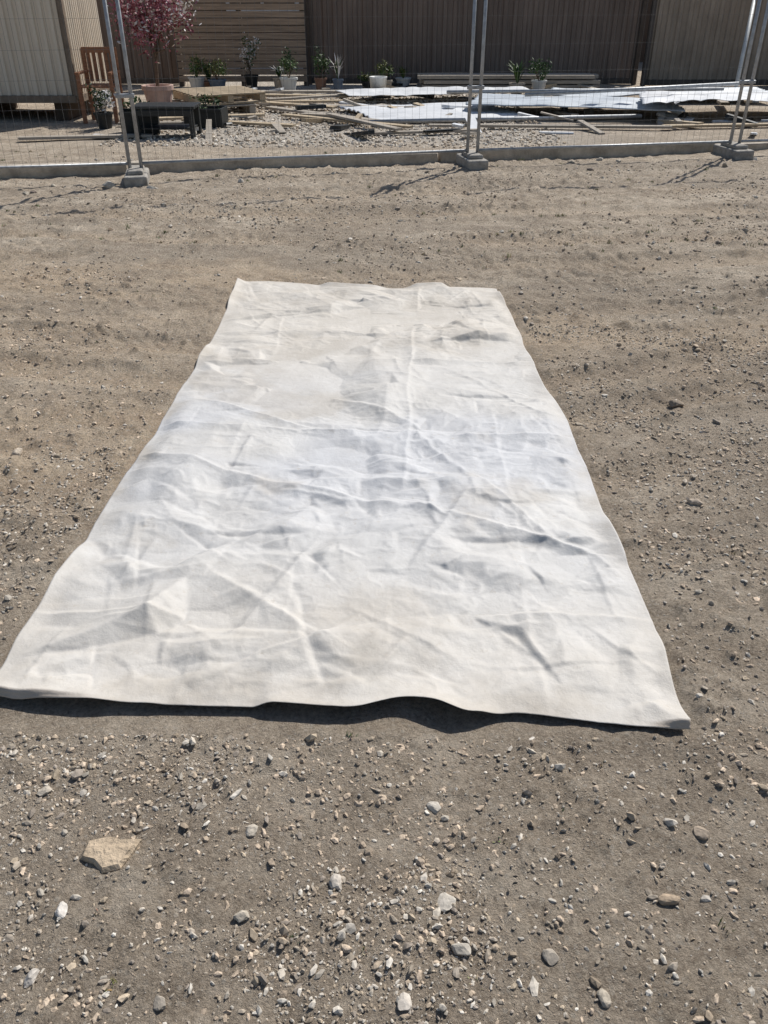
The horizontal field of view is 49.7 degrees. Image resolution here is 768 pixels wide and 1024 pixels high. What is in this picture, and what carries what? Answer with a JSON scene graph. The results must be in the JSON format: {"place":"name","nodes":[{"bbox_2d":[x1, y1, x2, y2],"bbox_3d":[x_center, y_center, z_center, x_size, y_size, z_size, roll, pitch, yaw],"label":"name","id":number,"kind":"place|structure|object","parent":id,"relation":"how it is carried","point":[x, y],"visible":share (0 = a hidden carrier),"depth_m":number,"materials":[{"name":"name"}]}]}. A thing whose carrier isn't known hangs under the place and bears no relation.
{"place":"outdoors","nodes":[
{"label":"outdoors","id":0,"kind":"place"},
{"bbox_2d":[248,100,336,108],"bbox_3d":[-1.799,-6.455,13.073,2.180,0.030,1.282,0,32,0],"label":"timber plank","id":1,"kind":"object","parent":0,"point":[294,104],"visible":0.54,"depth_m":12.88,"materials":[{"name":"beige wood"}]},
{"bbox_2d":[265,94,348,97],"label":"timber plank","id":2,"kind":"object","parent":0,"point":[294,95],"visible":0.42,"depth_m":13.95,"materials":[{"name":"beige wood"}]},
{"bbox_2d":[266,99,365,102],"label":"timber plank","id":3,"kind":"object","parent":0,"point":[322,101],"visible":0.56,"depth_m":13.40,"materials":[{"name":"beige wood"}]},
{"bbox_2d":[0,62,767,1023],"bbox_3d":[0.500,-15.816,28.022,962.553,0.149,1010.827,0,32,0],"label":"ground","id":4,"kind":"structure","parent":0,"point":[414,724],"depth_m":2.40,"materials":[{"name":"brown soil"}]},
{"bbox_2d":[11,448,22,454],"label":"stone","id":5,"kind":"object","parent":4,"relation":"on","point":[16,451],"visible":0.94,"depth_m":3.38,"materials":[{"name":"beige stone"}]},
{"bbox_2d":[24,968,39,987],"bbox_3d":[-0.680,0.898,1.595,0.026,0.019,0.035,0,32,0],"label":"stone","id":6,"kind":"object","parent":4,"relation":"on","point":[30,977],"visible":1,"depth_m":1.59,"materials":[{"name":"white stone"}]},
{"bbox_2d":[37,785,52,795],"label":"stone","id":7,"kind":"object","parent":4,"relation":"on","point":[44,790],"visible":1,"depth_m":1.95,"materials":[{"name":"white stone"}]},
{"bbox_2d":[0,0,109,119],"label":"corrugated shed","id":8,"kind":"structure","parent":4,"relation":"on","point":[44,37],"depth_m":11.49,"materials":[{"name":"beige metal"}]},
{"bbox_2d":[55,901,67,918],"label":"stone","id":9,"kind":"object","parent":4,"relation":"on","point":[61,909],"visible":1,"depth_m":1.69,"materials":[{"name":"white stone"}]},
{"bbox_2d":[18,133,152,139],"bbox_3d":[-3.700,-4.667,10.302,1.603,0.030,0.122,-5,33,-7],"label":"timber plank","id":10,"kind":"object","parent":4,"relation":"on","point":[80,136],"visible":0.86,"depth_m":10.27,"materials":[{"name":"beige wood"}]},
{"bbox_2d":[74,47,124,123],"bbox_3d":[-3.950,-5.927,11.514,0.500,0.915,0.460,0,32,0],"label":"wooden garden chair","id":11,"kind":"object","parent":4,"relation":"on","point":[87,73],"visible":0.87,"depth_m":11.51,"materials":[{"name":"brown wood"}]},
{"bbox_2d":[85,83,114,128],"bbox_3d":[-3.716,-5.387,11.000,0.347,0.551,0.460,-14,35,-21],"label":"potted plant","id":12,"kind":"object","parent":4,"relation":"on","point":[102,120],"visible":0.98,"depth_m":11.00,"materials":[{"name":"black plant"}]},
{"bbox_2d":[102,180,115,188],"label":"rubble stone","id":13,"kind":"object","parent":4,"relation":"on","point":[108,184],"visible":0.92,"depth_m":7.87,"materials":[{"name":"grey stone"}]},
{"bbox_2d":[80,837,141,873],"bbox_3d":[-0.601,0.749,1.812,0.122,0.029,0.090,0,32,0],"label":"flat stone","id":14,"kind":"object","parent":4,"relation":"on","point":[106,855],"visible":0.98,"depth_m":1.80,"materials":[{"name":"stone"}]},
{"bbox_2d":[124,165,149,187],"bbox_3d":[-2.420,-3.293,8.116,0.220,0.150,0.500,-6,33,-10],"label":"fence foot","id":15,"kind":"object","parent":4,"relation":"on","point":[135,175],"visible":0.86,"depth_m":7.94},
{"bbox_2d":[0,0,131,168],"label":"temporary fence panel","id":16,"kind":"object","parent":15,"relation":"on","point":[114,67],"visible":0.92,"depth_m":7.72,"materials":[{"name":"metal"}]},
{"bbox_2d":[115,93,134,97],"bbox_3d":[-2.422,-4.249,7.517,0.175,0.885,0.101,-15,35,-23],"label":"fence clamp","id":17,"kind":"object","parent":16,"relation":"attached to","point":[126,95],"visible":1,"depth_m":7.72,"materials":[{"name":"metal"}]},
{"bbox_2d":[118,96,160,134],"bbox_3d":[-3.149,-5.113,10.662,0.480,0.449,0.432,-6,33,-10],"label":"planter box","id":18,"kind":"object","parent":4,"relation":"on","point":[127,112],"visible":0.34,"depth_m":10.54,"materials":[{"name":"plastic"}]},
{"bbox_2d":[96,0,185,83],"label":"steel boundary fence","id":19,"kind":"object","parent":4,"relation":"on","point":[149,65],"visible":0.22,"depth_m":16.04,"materials":[{"name":"metal"}]},
{"bbox_2d":[118,121,183,124],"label":"timber plank","id":20,"kind":"object","parent":4,"relation":"on","point":[172,122],"visible":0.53,"depth_m":11.23,"materials":[{"name":"beige wood"}]},
{"bbox_2d":[107,0,201,101],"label":"red leaf tree","id":21,"kind":"object","parent":4,"relation":"on","point":[160,94],"visible":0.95,"depth_m":11.66,"materials":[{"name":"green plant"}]},
{"bbox_2d":[153,996,165,1010],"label":"stone","id":22,"kind":"object","parent":4,"relation":"on","point":[159,1003],"visible":1,"depth_m":1.55,"materials":[{"name":"beige stone"}]},
{"bbox_2d":[130,102,201,138],"bbox_3d":[-2.720,-4.926,10.432,0.780,0.378,0.470,0,32,0],"label":"dark garden bench","id":23,"kind":"object","parent":4,"relation":"on","point":[169,108],"visible":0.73,"depth_m":10.24,"materials":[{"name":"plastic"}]},
{"bbox_2d":[184,54,214,87],"bbox_3d":[-3.326,-7.961,15.002,0.524,0.626,0.490,0,32,0],"label":"potted plant","id":24,"kind":"object","parent":4,"relation":"on","point":[196,67],"visible":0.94,"depth_m":14.94,"materials":[{"name":"green plant"}]},
{"bbox_2d":[195,58,215,86],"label":"potted plant","id":25,"kind":"object","parent":4,"relation":"on","point":[207,83],"visible":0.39,"depth_m":15.06,"materials":[{"name":"green plant"}]},
{"bbox_2d":[184,93,228,127],"bbox_3d":[-2.401,-5.399,11.132,0.530,0.430,0.392,3,32,5],"label":"planter box","id":26,"kind":"object","parent":4,"relation":"on","point":[218,113],"visible":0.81,"depth_m":11.04,"materials":[{"name":"plastic"}]},
{"bbox_2d":[159,113,264,119],"bbox_3d":[-2.500,-5.636,11.816,1.607,0.030,0.147,-9,33,-14],"label":"timber plank","id":27,"kind":"object","parent":4,"relation":"on","point":[242,115],"visible":0.45,"depth_m":11.86,"materials":[{"name":"beige wood"}]},
{"bbox_2d":[172,97,255,113],"bbox_3d":[-2.600,-6.143,12.561,1.100,0.139,1.100,-11,34,-17],"label":"timber pallet","id":28,"kind":"object","parent":4,"relation":"on","point":[249,107],"visible":0.31,"depth_m":12.36,"materials":[{"name":"brown wood"}]},
{"bbox_2d":[173,85,265,105],"bbox_3d":[-2.500,-6.297,12.523,1.100,0.139,1.100,-16,36,-24],"label":"timber pallet","id":29,"kind":"object","parent":28,"relation":"on","point":[225,93],"visible":0.84,"depth_m":12.34,"materials":[{"name":"beige wood"}]},
{"bbox_2d":[206,59,231,86],"bbox_3d":[-2.970,-7.803,14.826,0.568,0.547,0.390,27,41,36],"label":"potted plant","id":30,"kind":"object","parent":4,"relation":"on","point":[216,82],"visible":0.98,"depth_m":14.78,"materials":[{"name":"green plant"}]},
{"bbox_2d":[181,119,295,126],"bbox_3d":[-1.999,-5.317,11.311,1.705,0.030,0.123,11,34,17],"label":"timber plank","id":31,"kind":"object","parent":4,"relation":"on","point":[263,123],"visible":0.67,"depth_m":11.18,"materials":[{"name":"beige wood"}]},
{"bbox_2d":[170,0,308,85],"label":"slatted timber fence","id":32,"kind":"object","parent":4,"relation":"on","point":[237,6],"visible":0.73,"depth_m":15.54,"materials":[{"name":"brown wood"}]},
{"bbox_2d":[233,910,249,922],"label":"stone","id":33,"kind":"object","parent":4,"relation":"on","point":[241,916],"visible":1,"depth_m":1.69,"materials":[{"name":"white stone"}]},
{"bbox_2d":[238,32,261,87],"bbox_3d":[-2.432,-8.245,15.156,0.420,0.942,0.389,0,32,0],"label":"potted plant","id":34,"kind":"object","parent":4,"relation":"on","point":[252,80],"visible":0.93,"depth_m":15.17,"materials":[{"name":"green plant"}]},
{"bbox_2d":[245,824,257,836],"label":"stone","id":35,"kind":"object","parent":4,"relation":"on","point":[251,830],"visible":1,"depth_m":1.87,"materials":[{"name":"white stone"}]},
{"bbox_2d":[271,66,284,88],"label":"potted plant","id":36,"kind":"object","parent":4,"relation":"on","point":[277,82],"visible":0.59,"depth_m":15.02,"materials":[{"name":"green plant"}]},
{"bbox_2d":[278,47,297,93],"bbox_3d":[-1.713,-7.836,14.701,0.415,0.736,0.502,0,32,0],"label":"potted plant","id":37,"kind":"object","parent":4,"relation":"on","point":[286,83],"visible":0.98,"depth_m":14.69,"materials":[{"name":"green plant"}]},
{"bbox_2d":[115,0,476,168],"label":"temporary fence panel","id":38,"kind":"object","parent":4,"relation":"on","point":[123,44],"visible":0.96,"depth_m":8.09,"materials":[{"name":"metal"}]},
{"bbox_2d":[467,85,483,89],"bbox_3d":[0.928,-4.666,8.176,0.175,0.885,0.101,-15,35,-23],"label":"fence clamp","id":39,"kind":"object","parent":38,"relation":"attached to","point":[474,87],"visible":1,"depth_m":8.38,"materials":[{"name":"metal"}]},
{"bbox_2d":[260,90,340,92],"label":"timber plank","id":40,"kind":"object","parent":4,"relation":"on","point":[303,91],"visible":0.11,"depth_m":14.36,"materials":[{"name":"brown wood"}]},
{"bbox_2d":[311,45,330,89],"bbox_3d":[-1.131,-7.998,14.943,0.354,0.752,0.371,0,32,0],"label":"potted plant","id":41,"kind":"object","parent":4,"relation":"on","point":[318,82],"visible":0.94,"depth_m":14.96,"materials":[{"name":"green plant"}]},
{"bbox_2d":[265,106,379,119],"bbox_3d":[-0.901,-5.797,12.071,2.404,0.030,0.145,26,41,35],"label":"timber plank","id":42,"kind":"object","parent":4,"relation":"on","point":[289,110],"visible":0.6,"depth_m":12.34,"materials":[{"name":"beige wood"}]},
{"bbox_2d":[258,103,403,107],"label":"timber plank","id":43,"kind":"object","parent":4,"relation":"on","point":[330,104],"visible":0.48,"depth_m":12.85,"materials":[{"name":"brown wood"}]},
{"bbox_2d":[98,93,565,147],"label":"yard gravel","id":44,"kind":"structure","parent":4,"relation":"on","point":[334,138],"depth_m":10.55,"materials":[{"name":"grey gravel"}]},
{"bbox_2d":[329,874,341,889],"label":"stone","id":45,"kind":"object","parent":4,"relation":"on","point":[335,881],"visible":1,"depth_m":1.76,"materials":[{"name":"white stone"}]},
{"bbox_2d":[329,53,343,89],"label":"potted plant","id":46,"kind":"object","parent":4,"relation":"on","point":[337,83],"visible":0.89,"depth_m":14.85,"materials":[{"name":"green plant"}]},
{"bbox_2d":[0,278,690,729],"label":"canvas tarp","id":47,"kind":"object","parent":4,"relation":"on","point":[342,494],"visible":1,"depth_m":2.80,"materials":[{"name":"white fabric"}]},
{"bbox_2d":[281,113,413,128],"bbox_3d":[-0.550,-5.423,11.479,2.204,0.030,0.126,20,37,28],"label":"timber plank","id":48,"kind":"object","parent":4,"relation":"on","point":[341,120],"visible":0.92,"depth_m":11.51,"materials":[{"name":"beige wood"}]},
{"bbox_2d":[357,72,378,87],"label":"potted plant","id":49,"kind":"object","parent":4,"relation":"on","point":[365,80],"visible":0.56,"depth_m":15.07,"materials":[{"name":"green plant"}]},
{"bbox_2d":[369,76,386,96],"bbox_3d":[-0.100,-7.332,14.294,0.310,0.320,0.305,0,32,0],"label":"white bucket","id":50,"kind":"object","parent":4,"relation":"on","point":[378,81],"visible":0.73,"depth_m":14.16,"materials":[{"name":"white plastic"}]},
{"bbox_2d":[0,150,763,990],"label":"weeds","id":51,"kind":"object","parent":4,"relation":"on","point":[340,272],"visible":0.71,"depth_m":6.18,"materials":[{"name":"green plant"}]},
{"bbox_2d":[0,164,767,1023],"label":"soil clods","id":52,"kind":"object","parent":4,"relation":"on","point":[340,912],"visible":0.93,"depth_m":2.01,"materials":[{"name":"brown soil"}]},
{"bbox_2d":[0,142,767,178],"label":"concrete kerb","id":53,"kind":"structure","parent":4,"relation":"on","point":[410,159],"depth_m":8.83,"materials":[{"name":"grey concrete"}]},
{"bbox_2d":[0,152,767,1023],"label":"gravel stones","id":54,"kind":"object","parent":4,"relation":"on","point":[340,936],"visible":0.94,"depth_m":1.92,"materials":[{"name":"grey gravel"}]},
{"bbox_2d":[374,59,393,87],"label":"potted plant","id":55,"kind":"object","parent":4,"relation":"on","point":[383,71],"visible":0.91,"depth_m":14.89,"materials":[{"name":"green plant"}]},
{"bbox_2d":[395,66,410,87],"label":"potted plant","id":56,"kind":"object","parent":4,"relation":"on","point":[401,79],"visible":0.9,"depth_m":15.35,"materials":[{"name":"grey plant"}]},
{"bbox_2d":[398,992,411,1010],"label":"stone","id":57,"kind":"object","parent":4,"relation":"on","point":[404,1002],"visible":1,"depth_m":1.55,"materials":[{"name":"white stone"}]},
{"bbox_2d":[349,128,476,135],"bbox_3d":[0.399,-4.879,10.637,1.702,0.030,0.092,-6,33,-10],"label":"timber plank","id":58,"kind":"object","parent":4,"relation":"on","point":[409,132],"visible":0.56,"depth_m":10.59,"materials":[{"name":"beige wood"}]},
{"bbox_2d":[326,113,401,130],"bbox_3d":[-0.302,-5.242,11.118,0.107,0.030,1.803,-19,37,-27],"label":"timber plank","id":59,"kind":"object","parent":58,"relation":"on","point":[371,123],"visible":1,"depth_m":11.01,"materials":[{"name":"beige wood"}]},
{"bbox_2d":[92,81,767,139],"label":"scrap debris","id":60,"kind":"object","parent":4,"relation":"on","point":[686,118],"visible":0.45,"depth_m":11.57,"materials":[{"name":"wood"}]},
{"bbox_2d":[335,86,527,95],"bbox_3d":[0.896,-7.037,13.846,3.403,0.068,0.951,-2,32,-4],"label":"roofing sheet","id":61,"kind":"object","parent":60,"relation":"on","point":[403,91],"visible":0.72,"depth_m":13.87,"materials":[{"name":"white metal"}]},
{"bbox_2d":[466,93,684,111],"bbox_3d":[2.823,-6.134,12.387,3.087,0.092,1.638,6,33,9],"label":"roofing sheet","id":62,"kind":"object","parent":60,"relation":"on","point":[521,100],"visible":0.88,"depth_m":12.08,"materials":[{"name":"white metal"}]},
{"bbox_2d":[552,87,767,96],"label":"roofing sheet","id":63,"kind":"object","parent":60,"relation":"on","point":[620,94],"visible":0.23,"depth_m":13.66,"materials":[{"name":"white metal"}]},
{"bbox_2d":[339,102,522,118],"bbox_3d":[0.648,-5.948,12.287,2.433,0.084,1.807,-6,33,-9],"label":"roofing sheet","id":64,"kind":"object","parent":4,"relation":"on","point":[432,110],"visible":0.73,"depth_m":12.05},
{"bbox_2d":[427,801,440,812],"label":"stone","id":65,"kind":"object","parent":4,"relation":"on","point":[433,806],"visible":1,"depth_m":1.94,"materials":[{"name":"white stone"}]},
{"bbox_2d":[437,892,455,912],"bbox_3d":[0.128,0.819,1.735,0.037,0.022,0.047,21,38,30],"label":"stone","id":66,"kind":"object","parent":4,"relation":"on","point":[445,901],"visible":1,"depth_m":1.73,"materials":[{"name":"white stone"}]},
{"bbox_2d":[450,943,470,955],"bbox_3d":[0.153,0.870,1.651,0.040,0.025,0.028,0,32,0],"label":"stone","id":67,"kind":"object","parent":4,"relation":"on","point":[463,949],"visible":1,"depth_m":1.64,"materials":[{"name":"white stone"}]},
{"bbox_2d":[456,150,488,170],"bbox_3d":[0.930,-3.723,8.767,0.220,0.150,0.500,-6,33,-10],"label":"fence foot","id":68,"kind":"object","parent":4,"relation":"on","point":[472,160],"visible":0.94,"depth_m":8.60},
{"bbox_2d":[305,0,647,84],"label":"steel boundary fence","id":69,"kind":"object","parent":4,"relation":"on","point":[352,22],"visible":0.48,"depth_m":15.87,"materials":[{"name":"metal"}]},
{"bbox_2d":[417,73,600,88],"bbox_3d":[2.279,-7.899,15.237,3.344,0.270,0.600,0,32,0],"label":"timber stack","id":70,"kind":"object","parent":4,"relation":"on","point":[444,80],"visible":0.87,"depth_m":15.01,"materials":[{"name":"brown wood"}]},
{"bbox_2d":[508,58,524,94],"bbox_3d":[2.360,-7.689,14.585,0.517,0.611,0.423,0,32,0],"label":"potted plant","id":71,"kind":"object","parent":4,"relation":"on","point":[517,73],"visible":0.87,"depth_m":14.54,"materials":[{"name":"green plant"}]},
{"bbox_2d":[524,57,551,88],"bbox_3d":[2.741,-7.699,14.626,0.422,0.585,0.456,-24,39,-33],"label":"potted plant","id":72,"kind":"object","parent":4,"relation":"on","point":[541,82],"visible":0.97,"depth_m":14.59,"materials":[{"name":"green plant"}]},
{"bbox_2d":[429,124,671,128],"bbox_3d":[2.200,-5.129,11.014,3.203,0.030,0.104,2,32,2],"label":"timber plank","id":73,"kind":"object","parent":4,"relation":"on","point":[564,126],"visible":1,"depth_m":10.97,"materials":[{"name":"beige wood"}]},
{"bbox_2d":[542,948,558,965],"bbox_3d":[0.330,0.880,1.643,0.033,0.023,0.034,-17,36,-25],"label":"stone","id":74,"kind":"object","parent":4,"relation":"on","point":[550,956],"visible":1,"depth_m":1.64,"materials":[{"name":"grey stone"}]},
{"bbox_2d":[369,82,767,123],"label":"loose steel pipes","id":75,"kind":"object","parent":4,"relation":"on","point":[550,92],"visible":0.85,"depth_m":11.82,"materials":[{"name":"grey metal"}]},
{"bbox_2d":[597,988,611,1007],"bbox_3d":[0.419,0.926,1.577,0.024,0.020,0.035,0,32,0],"label":"stone","id":76,"kind":"object","parent":4,"relation":"on","point":[604,997],"visible":1,"depth_m":1.57,"materials":[{"name":"beige stone"}]},
{"bbox_2d":[476,0,761,152],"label":"temporary fence panel","id":77,"kind":"object","parent":4,"relation":"on","point":[729,141],"visible":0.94,"depth_m":8.68,"materials":[{"name":"metal"}]},
{"bbox_2d":[739,80,755,83],"bbox_3d":[3.898,-4.976,8.666,0.175,0.885,0.101,-15,35,-23],"label":"fence clamp","id":78,"kind":"object","parent":77,"relation":"attached to","point":[747,81],"visible":1,"depth_m":8.87,"materials":[{"name":"metal"}]},
{"bbox_2d":[658,893,680,905],"bbox_3d":[0.600,0.815,1.747,0.049,0.026,0.029,0,32,0],"label":"stone","id":79,"kind":"object","parent":4,"relation":"on","point":[664,899],"visible":1,"depth_m":1.74,"materials":[{"name":"beige stone"}]},
{"bbox_2d":[668,400,684,407],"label":"stone","id":80,"kind":"object","parent":4,"relation":"on","point":[674,403],"visible":0.98,"depth_m":3.80,"materials":[{"name":"grey stone"}]},
{"bbox_2d":[686,498,702,505],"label":"stone","id":81,"kind":"object","parent":4,"relation":"on","point":[696,501],"visible":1,"depth_m":3.04,"materials":[{"name":"grey stone"}]},
{"bbox_2d":[693,826,710,840],"bbox_3d":[0.718,0.729,1.879,0.037,0.023,0.031,27,41,35],"label":"stone","id":82,"kind":"object","parent":4,"relation":"on","point":[700,833],"visible":1,"depth_m":1.87,"materials":[{"name":"beige stone"}]},
{"bbox_2d":[639,91,767,103],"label":"roofing sheet","id":83,"kind":"object","parent":4,"relation":"on","point":[664,96],"visible":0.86,"depth_m":11.87,"materials":[{"name":"white metal"}]},
{"bbox_2d":[640,0,767,85],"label":"steel boundary fence","id":84,"kind":"object","parent":4,"relation":"on","point":[661,29],"visible":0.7,"depth_m":15.67,"materials":[{"name":"metal"}]},
{"bbox_2d":[662,123,767,127],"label":"timber plank","id":85,"kind":"object","parent":4,"relation":"on","point":[713,125],"visible":0.82,"depth_m":11.04,"materials":[{"name":"beige wood"}]},
{"bbox_2d":[712,141,753,160],"bbox_3d":[3.900,-4.038,9.254,0.220,0.150,0.500,-6,33,-10],"label":"fence foot","id":86,"kind":"object","parent":4,"relation":"on","point":[736,151],"visible":0.88,"depth_m":9.10},
{"bbox_2d":[734,0,755,86],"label":"leaning white pole","id":87,"kind":"object","parent":4,"relation":"on","point":[750,18],"visible":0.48,"depth_m":14.70,"materials":[{"name":"white metal"}]},
{"bbox_2d":[738,0,767,142],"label":"temporary fence panel","id":88,"kind":"object","parent":4,"relation":"on","point":[740,140],"visible":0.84,"depth_m":8.93,"materials":[{"name":"metal"}]},
{"bbox_2d":[176,0,651,61],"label":"neighbouring house","id":89,"kind":"structure","parent":0,"point":[645,31],"depth_m":20.75,"materials":[{"name":"brown"}]},
{"bbox_3d":[-2.750,-6.891,13.744,1.204,0.139,1.204,0,32,0],"label":"timber","id":90,"kind":"object","parent":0,"visible":0},
{"bbox_2d":[267,94,345,100],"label":"timber plank","id":91,"kind":"object","parent":90,"relation":"on","point":[303,97],"visible":0.56,"depth_m":13.62,"materials":[{"name":"beige wood"}]}
]}

